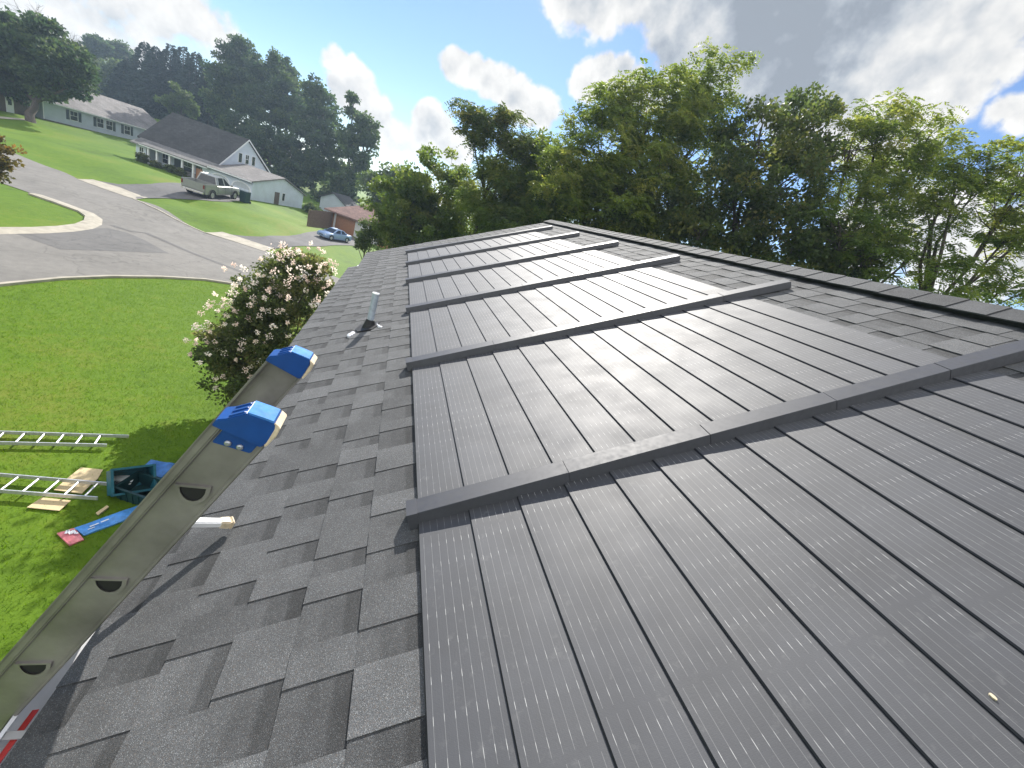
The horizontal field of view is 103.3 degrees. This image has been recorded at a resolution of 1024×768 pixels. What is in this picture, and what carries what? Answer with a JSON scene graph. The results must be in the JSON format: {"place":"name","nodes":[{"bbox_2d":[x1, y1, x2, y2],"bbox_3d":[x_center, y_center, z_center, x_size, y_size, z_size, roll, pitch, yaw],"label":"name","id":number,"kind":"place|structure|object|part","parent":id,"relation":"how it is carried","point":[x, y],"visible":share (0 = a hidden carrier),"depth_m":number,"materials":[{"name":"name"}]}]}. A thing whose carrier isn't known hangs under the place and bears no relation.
{"place":"outdoors","nodes":[
{"label":"outdoors","id":0,"kind":"place"},
{"bbox_2d":[0,116,24,119],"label":"path","id":1,"kind":"structure","parent":0,"point":[11,118],"depth_m":48.06,"materials":[{"name":"concrete"}]},
{"bbox_2d":[0,153,339,305],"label":"road","id":2,"kind":"structure","parent":0,"point":[23,258],"depth_m":25.24,"materials":[{"name":"grey asphalt"}]},
{"bbox_2d":[0,193,102,233],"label":"kerb","id":3,"kind":"structure","parent":2,"relation":"on","point":[91,221],"depth_m":22.42,"materials":[{"name":"concrete"}]},
{"bbox_2d":[18,228,166,252],"bbox_3d":[-22.480,-7.785,21.489,4.564,0.018,5.621,23,20,9],"label":"road patch","id":4,"kind":"object","parent":2,"relation":"on","point":[102,239],"visible":1,"depth_m":21.43,"materials":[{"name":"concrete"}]},
{"bbox_2d":[0,275,317,307],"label":"kerb","id":5,"kind":"structure","parent":2,"relation":"on","point":[20,282],"depth_m":17.46,"materials":[{"name":"concrete"}]},
{"bbox_2d":[132,198,205,232],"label":"kerb","id":6,"kind":"structure","parent":2,"relation":"on","point":[169,215],"depth_m":30.74,"materials":[{"name":"concrete"}]},
{"bbox_2d":[111,225,242,271],"bbox_3d":[-20.284,-8.359,25.023,8.622,0.016,1.151,20,20,1],"label":"road seam","id":7,"kind":"object","parent":2,"relation":"on","point":[181,248],"visible":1,"depth_m":24.84,"materials":[{"name":"asphalt"}]},
{"bbox_2d":[100,181,239,201],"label":"driveway","id":8,"kind":"structure","parent":0,"point":[167,190],"depth_m":36.54,"materials":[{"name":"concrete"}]},
{"bbox_2d":[180,172,239,198],"bbox_3d":[-29.417,-19.480,39.796,2.439,1.968,6.342,16,22,-11],"label":"pickup truck","id":9,"kind":"object","parent":8,"relation":"on","point":[210,186],"visible":1,"depth_m":38.70,"materials":[{"name":"beige metal"}]},
{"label":"rear window","id":10,"kind":"part","parent":9,"relation":"part of","materials":[{"name":"grey glass"}]},
{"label":"side window","id":11,"kind":"part","parent":9,"relation":"part of","materials":[{"name":"black glass"}]},
{"bbox_2d":[0,111,469,660],"bbox_3d":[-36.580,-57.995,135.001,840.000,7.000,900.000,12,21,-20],"label":"ground","id":12,"kind":"structure","parent":0,"point":[80,153],"depth_m":12.36,"materials":[{"name":"green plant"}]},
{"bbox_2d":[0,135,27,184],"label":"plum tree","id":13,"kind":"object","parent":12,"relation":"on","point":[5,163],"visible":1,"depth_m":20.83,"materials":[{"name":"brown plant"}]},
{"bbox_2d":[0,91,27,114],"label":"house","id":14,"kind":"structure","parent":12,"relation":"on","point":[11,106],"depth_m":51.62,"materials":[{"name":"white"}]},
{"bbox_2d":[5,96,13,112],"bbox_3d":[-63.881,-35.310,51.543,0.069,2.250,1.000,14,20,-15],"label":"door","id":15,"kind":"structure","parent":14,"relation":"in","point":[9,104],"depth_m":51.48,"materials":[{"name":"white glass"}]},
{"bbox_2d":[4,0,79,45],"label":"bare tree","id":16,"kind":"object","parent":12,"relation":"on","point":[37,12],"visible":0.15,"depth_m":62.01,"materials":[{"name":"grey plant"}]},
{"bbox_2d":[27,497,70,510],"bbox_3d":[-8.834,2.293,7.740,0.483,0.012,0.291,13,21,-17],"label":"plywood sheet","id":17,"kind":"object","parent":12,"relation":"on","point":[55,504],"visible":1,"depth_m":7.73,"materials":[{"name":"beige wood"}]},
{"bbox_2d":[0,4,103,122],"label":"maple tree","id":18,"kind":"object","parent":12,"relation":"on","point":[40,61],"visible":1,"depth_m":49.33,"materials":[{"name":"green plant"}]},
{"bbox_2d":[0,473,106,499],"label":"ladder","id":19,"kind":"object","parent":12,"relation":"on","point":[44,493],"visible":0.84,"depth_m":7.94,"materials":[{"name":"metal"}]},
{"bbox_2d":[0,431,128,446],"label":"ladder","id":20,"kind":"object","parent":12,"relation":"on","point":[56,443],"visible":1,"depth_m":9.06,"materials":[{"name":"metal"}]},
{"bbox_2d":[54,467,102,493],"bbox_3d":[-8.950,1.996,8.413,0.457,0.012,0.783,12,21,-20],"label":"plywood sheet","id":21,"kind":"object","parent":12,"relation":"on","point":[81,474],"visible":0.87,"depth_m":8.43,"materials":[{"name":"beige wood"}]},
{"bbox_2d":[27,91,156,139],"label":"house","id":22,"kind":"structure","parent":12,"relation":"on","point":[106,115],"depth_m":63.07,"materials":[{"name":"grey"}]},
{"bbox_2d":[69,110,77,121],"bbox_3d":[-63.637,-38.923,58.839,0.060,1.270,1.120,19,20,-2],"label":"window","id":23,"kind":"structure","parent":22,"relation":"in","point":[73,115],"depth_m":58.83,"materials":[{"name":"white glass"}]},
{"bbox_2d":[97,118,103,128],"bbox_3d":[-63.336,-40.142,62.320,0.060,1.320,1.070,19,20,-2],"label":"window","id":24,"kind":"structure","parent":22,"relation":"in","point":[100,122],"depth_m":62.37,"materials":[{"name":"white glass"}]},
{"bbox_2d":[106,120,112,130],"bbox_3d":[-63.226,-40.587,63.589,0.060,1.320,1.070,19,20,-2],"label":"window","id":25,"kind":"structure","parent":22,"relation":"in","point":[109,124],"depth_m":63.63,"materials":[{"name":"white glass"}]},
{"bbox_2d":[124,125,130,135],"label":"window","id":26,"kind":"structure","parent":22,"relation":"in","point":[127,129],"depth_m":66.37,"materials":[{"name":"white glass"}]},
{"bbox_2d":[57,505,137,545],"bbox_3d":[-7.795,2.645,7.755,0.409,0.081,1.156,26,21,17],"label":"shingle wrapper","id":27,"kind":"object","parent":12,"relation":"on","point":[69,535],"visible":0.98,"depth_m":7.58,"materials":[{"name":"blue plastic"}]},
{"bbox_2d":[79,32,115,61],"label":"leafy tree","id":28,"kind":"object","parent":12,"relation":"on","point":[98,46],"visible":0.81,"depth_m":118.86,"materials":[{"name":"green plant"}]},
{"bbox_2d":[96,505,108,515],"bbox_3d":[-8.045,2.479,7.956,0.068,0.030,0.257,16,20,-9],"label":"wood offcut","id":29,"kind":"object","parent":12,"relation":"on","point":[102,510],"visible":1,"depth_m":7.94,"materials":[{"name":"brown wood"}]},
{"bbox_2d":[89,57,124,93],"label":"leafy tree","id":30,"kind":"object","parent":12,"relation":"on","point":[107,67],"visible":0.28,"depth_m":105.82,"materials":[{"name":"green plant"}]},
{"bbox_2d":[79,179,147,198],"bbox_3d":[-32.528,-16.011,33.341,4.731,0.147,2.054,18,20,-5],"label":"driveway apron","id":31,"kind":"object","parent":12,"relation":"on","point":[116,189],"visible":1,"depth_m":33.24,"materials":[{"name":"concrete"}]},
{"bbox_2d":[106,37,133,60],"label":"leafy tree","id":32,"kind":"object","parent":12,"relation":"on","point":[121,50],"visible":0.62,"depth_m":123.63,"materials":[{"name":"green plant"}]},
{"bbox_2d":[99,56,152,117],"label":"conifer tree","id":33,"kind":"object","parent":12,"relation":"on","point":[114,83],"visible":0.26,"depth_m":97.50,"materials":[{"name":"green plant"}]},
{"bbox_2d":[106,464,156,496],"bbox_3d":[-7.973,2.011,8.505,0.648,0.749,0.766,31,23,29],"label":"plastic crate","id":34,"kind":"object","parent":12,"relation":"on","point":[150,469],"visible":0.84,"depth_m":8.47,"materials":[{"name":"plastic"}]},
{"bbox_2d":[114,475,132,484],"bbox_3d":[-8.159,2.003,8.494,0.351,0.120,0.283,12,21,-20],"label":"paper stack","id":35,"kind":"object","parent":34,"relation":"in","point":[118,478],"visible":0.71,"depth_m":8.44,"materials":[{"name":"white paper"}]},
{"bbox_2d":[114,471,161,504],"bbox_3d":[-7.722,2.236,8.495,0.773,0.392,0.570,19,20,-1],"label":"plastic crate","id":36,"kind":"object","parent":12,"relation":"on","point":[145,480],"visible":0.54,"depth_m":8.52,"materials":[{"name":"teal plastic"}]},
{"bbox_2d":[117,42,161,119],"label":"conifer tree","id":37,"kind":"object","parent":12,"relation":"on","point":[134,66],"visible":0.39,"depth_m":95.87,"materials":[{"name":"green plant"}]},
{"bbox_2d":[135,151,150,163],"bbox_3d":[-43.532,-26.506,47.711,1.477,1.454,1.449,1,27,-41],"label":"clipped shrub","id":38,"kind":"object","parent":12,"relation":"on","point":[141,157],"visible":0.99,"depth_m":47.40,"materials":[{"name":"green plant"}]},
{"bbox_2d":[127,46,173,119],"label":"conifer tree","id":39,"kind":"object","parent":12,"relation":"on","point":[145,72],"visible":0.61,"depth_m":94.55,"materials":[{"name":"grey plant"}]},
{"bbox_2d":[148,160,162,168],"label":"clipped shrub","id":40,"kind":"object","parent":12,"relation":"on","point":[153,163],"visible":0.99,"depth_m":47.37,"materials":[{"name":"green plant"}]},
{"bbox_2d":[0,345,316,730],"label":"extension ladder","id":41,"kind":"object","parent":12,"relation":"on","point":[224,450],"visible":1,"depth_m":1.05,"materials":[{"name":"metal"}]},
{"bbox_2d":[145,460,174,477],"bbox_3d":[-8.163,1.918,9.291,0.522,0.101,0.526,14,20,-15],"label":"plastic sheet","id":42,"kind":"object","parent":12,"relation":"on","point":[163,469],"visible":0.5,"depth_m":9.36,"materials":[{"name":"blue plastic"}]},
{"bbox_2d":[141,43,182,118],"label":"conifer tree","id":43,"kind":"object","parent":12,"relation":"on","point":[165,54],"visible":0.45,"depth_m":95.37,"materials":[{"name":"green plant"}]},
{"bbox_2d":[163,164,175,172],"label":"clipped shrub","id":44,"kind":"object","parent":12,"relation":"on","point":[169,168],"visible":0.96,"depth_m":47.14,"materials":[{"name":"green plant"}]},
{"bbox_2d":[150,46,194,117],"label":"conifer tree","id":45,"kind":"object","parent":12,"relation":"on","point":[183,51],"visible":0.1,"depth_m":96.94,"materials":[{"name":"green plant"}]},
{"bbox_2d":[153,80,200,119],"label":"leafy tree","id":46,"kind":"object","parent":12,"relation":"on","point":[179,102],"visible":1,"depth_m":83.04,"materials":[{"name":"green plant"}]},
{"bbox_2d":[173,167,187,176],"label":"clipped shrub","id":47,"kind":"object","parent":12,"relation":"on","point":[178,171],"visible":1,"depth_m":47.03,"materials":[{"name":"green plant"}]},
{"bbox_2d":[160,52,216,125],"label":"conifer tree","id":48,"kind":"object","parent":12,"relation":"on","point":[188,71],"visible":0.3,"depth_m":93.03,"materials":[{"name":"green plant"}]},
{"bbox_2d":[183,66,219,128],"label":"conifer tree","id":49,"kind":"object","parent":12,"relation":"on","point":[201,81],"visible":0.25,"depth_m":90.59,"materials":[{"name":"green plant"}]},
{"bbox_2d":[130,112,306,207],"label":"house","id":50,"kind":"structure","parent":12,"relation":"on","point":[193,148],"depth_m":49.65,"materials":[{"name":"white"}]},
{"bbox_2d":[139,146,143,153],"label":"window","id":51,"kind":"structure","parent":50,"relation":"in","point":[141,149],"depth_m":47.98,"materials":[{"name":"white glass"}]},
{"bbox_2d":[162,153,168,163],"bbox_3d":[-42.302,-27.475,49.432,0.820,1.120,0.060,20,20,1],"label":"window","id":52,"kind":"structure","parent":50,"relation":"in","point":[165,157],"depth_m":49.41,"materials":[{"name":"white glass"}]},
{"bbox_2d":[174,158,180,167],"bbox_3d":[-40.997,-26.347,49.607,0.800,2.200,0.045,20,20,1],"label":"door","id":53,"kind":"structure","parent":50,"relation":"in","point":[177,163],"depth_m":49.36,"materials":[{"name":"grey"}]},
{"bbox_2d":[184,161,191,172],"bbox_3d":[-39.569,-26.477,49.350,1.520,1.120,0.060,20,20,1],"label":"window","id":54,"kind":"structure","parent":50,"relation":"in","point":[187,166],"depth_m":49.35,"materials":[{"name":"glass"}]},
{"bbox_2d":[212,173,229,184],"bbox_3d":[-34.577,-23.792,47.931,2.440,2.030,0.070,20,20,1],"label":"garage door","id":55,"kind":"structure","parent":50,"relation":"in","point":[217,174],"depth_m":47.65,"materials":[{"name":"white"}]},
{"bbox_2d":[238,152,242,162],"bbox_3d":[-34.354,-28.612,51.218,0.060,1.170,0.670,20,20,1],"label":"window","id":56,"kind":"structure","parent":50,"relation":"in","point":[240,155],"depth_m":51.21,"materials":[{"name":"white glass"}]},
{"bbox_2d":[231,180,250,191],"bbox_3d":[-32.030,-22.862,47.854,2.440,2.030,0.070,20,20,1],"label":"garage door","id":57,"kind":"structure","parent":50,"relation":"in","point":[241,185],"depth_m":47.69,"materials":[{"name":"white"}]},
{"bbox_2d":[245,154,249,164],"bbox_3d":[-34.194,-28.966,52.297,0.060,1.170,0.670,20,20,1],"label":"window","id":58,"kind":"structure","parent":50,"relation":"in","point":[247,157],"depth_m":52.30,"materials":[{"name":"white glass"}]},
{"bbox_2d":[251,156,255,166],"bbox_3d":[-34.045,-29.309,53.335,0.060,1.170,0.670,20,20,1],"label":"window","id":59,"kind":"structure","parent":50,"relation":"in","point":[253,160],"depth_m":53.34,"materials":[{"name":"white glass"}]},
{"bbox_2d":[274,192,279,204],"bbox_3d":[-30.224,-23.555,51.984,0.048,2.000,0.850,20,20,1],"label":"side door","id":60,"kind":"structure","parent":50,"relation":"in","point":[276,198],"depth_m":51.87,"materials":[{"name":"brown"}]},
{"bbox_2d":[281,193,285,201],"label":"window","id":61,"kind":"structure","parent":50,"relation":"in","point":[283,194],"depth_m":52.96,"materials":[{"name":"white glass"}]},
{"bbox_2d":[197,33,274,126],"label":"leafy tree","id":62,"kind":"object","parent":12,"relation":"on","point":[234,71],"visible":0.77,"depth_m":81.72,"materials":[{"name":"green plant"}]},
{"bbox_2d":[206,232,273,250],"bbox_3d":[-21.040,-11.173,31.596,4.262,0.072,1.925,16,20,-9],"label":"driveway apron","id":63,"kind":"object","parent":12,"relation":"on","point":[242,240],"visible":0.98,"depth_m":31.54,"materials":[{"name":"concrete"}]},
{"bbox_2d":[239,190,250,203],"bbox_3d":[-27.959,-19.618,42.463,0.741,1.145,0.910,20,20,1],"label":"trash bin","id":64,"kind":"object","parent":12,"relation":"on","point":[245,196],"visible":1,"depth_m":42.19,"materials":[{"name":"green plastic"}]},
{"bbox_2d":[183,241,337,406],"bbox_3d":[-7.165,-1.355,11.433,3.735,5.744,3.194,12,21,-20],"label":"crape myrtle","id":65,"kind":"object","parent":12,"relation":"on","point":[259,333],"visible":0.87,"depth_m":11.23,"materials":[{"name":"green plant"}]},
{"bbox_2d":[234,46,311,167],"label":"leafy tree","id":66,"kind":"object","parent":12,"relation":"on","point":[279,102],"visible":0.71,"depth_m":79.87,"materials":[{"name":"green plant"}]},
{"bbox_2d":[219,107,327,189],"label":"leafy tree","id":67,"kind":"object","parent":12,"relation":"on","point":[271,146],"visible":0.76,"depth_m":75.99,"materials":[{"name":"green plant"}]},
{"bbox_2d":[301,201,321,212],"bbox_3d":[-27.284,-23.803,55.066,2.276,1.904,2.191,17,20,-6],"label":"leafy shrub","id":68,"kind":"object","parent":12,"relation":"on","point":[308,206],"visible":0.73,"depth_m":54.56,"materials":[{"name":"green plant"}]},
{"bbox_2d":[288,72,347,190],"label":"leafy tree","id":69,"kind":"object","parent":12,"relation":"on","point":[316,130],"visible":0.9,"depth_m":74.56,"materials":[{"name":"green plant"}]},
{"bbox_2d":[307,210,332,227],"bbox_3d":[-22.187,-19.123,47.310,0.172,2.180,7.190,17,20,-8],"label":"fence","id":70,"kind":"object","parent":12,"relation":"on","point":[319,219],"visible":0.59,"depth_m":46.47,"materials":[{"name":"brown wood"}]},
{"bbox_2d":[308,180,361,205],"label":"leafy tree","id":71,"kind":"object","parent":12,"relation":"on","point":[328,189],"visible":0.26,"depth_m":70.51,"materials":[{"name":"green plant"}]},
{"bbox_2d":[318,192,357,211],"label":"house","id":72,"kind":"structure","parent":12,"relation":"on","point":[332,199],"depth_m":64.10,"materials":[{"name":"grey"}]},
{"bbox_2d":[325,90,383,196],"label":"leafy tree","id":73,"kind":"object","parent":12,"relation":"on","point":[366,135],"visible":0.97,"depth_m":68.97,"materials":[{"name":"green plant"}]},
{"bbox_2d":[353,217,387,258],"bbox_3d":[-9.214,-7.649,25.679,2.272,5.944,1.559,17,20,-8],"label":"leafy shrub","id":74,"kind":"object","parent":12,"relation":"on","point":[364,240],"visible":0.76,"depth_m":24.86,"materials":[{"name":"green plant"}]},
{"bbox_2d":[324,205,420,248],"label":"house","id":75,"kind":"structure","parent":12,"relation":"on","point":[345,219],"depth_m":49.47,"materials":[{"name":"red"}]},
{"bbox_2d":[353,222,377,243],"bbox_3d":[-17.700,-18.051,49.161,3.400,2.250,0.051,23,20,9],"label":"garage door","id":76,"kind":"structure","parent":75,"relation":"in","point":[357,227],"depth_m":49.13,"materials":[{"name":"white"}]},
{"bbox_2d":[354,161,401,205],"bbox_3d":[-18.470,-26.450,58.612,9.637,10.764,5.649,19,20,-1],"label":"leafy tree","id":77,"kind":"object","parent":12,"relation":"on","point":[367,176],"visible":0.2,"depth_m":57.13,"materials":[{"name":"green plant"}]},
{"bbox_2d":[358,142,478,248],"bbox_3d":[-5.147,-8.561,24.537,7.910,10.869,6.058,18,20,-4],"label":"leafy tree","id":78,"kind":"object","parent":12,"relation":"on","point":[416,197],"visible":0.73,"depth_m":22.87,"materials":[{"name":"green plant"}]},
{"bbox_2d":[444,97,552,233],"bbox_3d":[-2.200,-7.177,20.781,5.576,12.822,3.168,21,20,3],"label":"flat topped tree","id":79,"kind":"object","parent":12,"relation":"on","point":[482,135],"visible":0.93,"depth_m":18.58,"materials":[{"name":"green plant"}]},
{"bbox_2d":[448,138,573,234],"bbox_3d":[-0.416,-6.290,20.788,7.137,12.366,5.826,12,21,-20],"label":"leafy tree","id":80,"kind":"object","parent":12,"relation":"on","point":[505,203],"visible":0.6,"depth_m":18.94,"materials":[{"name":"green plant"}]},
{"bbox_2d":[0,220,1023,767],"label":"house","id":81,"kind":"structure","parent":12,"relation":"on","point":[554,494],"depth_m":1.41,"materials":[{"name":"metal"}]},
{"bbox_2d":[0,709,38,762],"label":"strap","id":82,"kind":"object","parent":81,"relation":"on","point":[11,743],"visible":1,"depth_m":1.15,"materials":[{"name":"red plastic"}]},
{"bbox_2d":[988,693,996,700],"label":"dry leaf","id":83,"kind":"object","parent":81,"relation":"on","point":[992,696],"visible":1,"depth_m":0.89,"materials":[{"name":"beige plant"}]},
{"bbox_2d":[530,182,620,231],"bbox_3d":[1.832,-3.978,18.858,4.808,11.043,2.889,19,20,-1],"label":"leafy shrub","id":84,"kind":"object","parent":12,"relation":"on","point":[556,213],"visible":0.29,"depth_m":17.02,"materials":[{"name":"green plant"}]},
{"bbox_2d":[525,36,763,238],"bbox_3d":[4.150,-6.355,18.196,8.704,17.258,6.569,12,21,-20],"label":"ailanthus tree","id":85,"kind":"object","parent":12,"relation":"on","point":[674,131],"visible":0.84,"depth_m":16.14,"materials":[{"name":"green plant"}]},
{"bbox_2d":[602,176,723,251],"bbox_3d":[4.734,-2.672,17.677,5.061,11.574,3.315,21,20,3],"label":"leafy shrub","id":86,"kind":"object","parent":12,"relation":"on","point":[637,224],"visible":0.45,"depth_m":15.63,"materials":[{"name":"green plant"}]},
{"bbox_2d":[668,187,814,263],"bbox_3d":[7.134,-1.548,16.430,5.209,12.491,3.656,28,22,23],"label":"leafy shrub","id":87,"kind":"object","parent":12,"relation":"on","point":[736,242],"visible":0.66,"depth_m":14.60,"materials":[{"name":"green plant"}]},
{"bbox_2d":[679,81,852,250],"bbox_3d":[7.664,-3.500,16.652,5.294,16.468,4.777,24,20,14],"label":"leafy tree","id":88,"kind":"object","parent":12,"relation":"on","point":[786,155],"visible":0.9,"depth_m":14.26,"materials":[{"name":"green plant"}]},
{"bbox_2d":[747,196,896,281],"bbox_3d":[9.009,-0.390,15.313,4.976,12.752,2.820,26,21,18],"label":"leafy shrub","id":89,"kind":"object","parent":12,"relation":"on","point":[820,254],"visible":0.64,"depth_m":13.35,"materials":[{"name":"green plant"}]},
{"bbox_2d":[788,197,975,289],"bbox_3d":[10.136,-0.070,14.864,5.241,13.303,3.332,17,20,-6],"label":"leafy tree","id":90,"kind":"object","parent":12,"relation":"on","point":[868,238],"visible":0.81,"depth_m":12.52,"materials":[{"name":"green plant"}]},
{"bbox_2d":[794,87,979,242],"bbox_3d":[10.915,-2.241,16.326,5.047,16.687,4.812,12,21,-20],"label":"locust tree","id":91,"kind":"object","parent":12,"relation":"on","point":[878,162],"visible":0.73,"depth_m":13.57,"materials":[{"name":"green plant"}]},
{"bbox_2d":[898,134,1023,292],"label":"locust tree","id":92,"kind":"object","parent":12,"relation":"on","point":[1004,216],"visible":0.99,"depth_m":11.97,"materials":[{"name":"green plant"}]},
{"bbox_2d":[918,248,1023,307],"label":"leafy shrub","id":93,"kind":"object","parent":12,"relation":"on","point":[963,263],"visible":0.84,"depth_m":11.45,"materials":[{"name":"green plant"}]},
{"bbox_2d":[234,231,355,247],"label":"driveway","id":94,"kind":"structure","parent":0,"point":[304,239],"depth_m":36.99,"materials":[{"name":"concrete"}]},
{"bbox_2d":[317,227,351,242],"bbox_3d":[-18.541,-15.679,42.400,1.624,1.110,3.672,25,20,15],"label":"sedan car","id":95,"kind":"object","parent":94,"relation":"on","point":[331,233],"visible":1,"depth_m":41.80,"materials":[{"name":"blue paint"}]},
{"bbox_2d":[0,0,1023,309],"label":"sky","id":96,"kind":"structure","parent":0,"point":[404,59],"materials":[{"name":"blue"}]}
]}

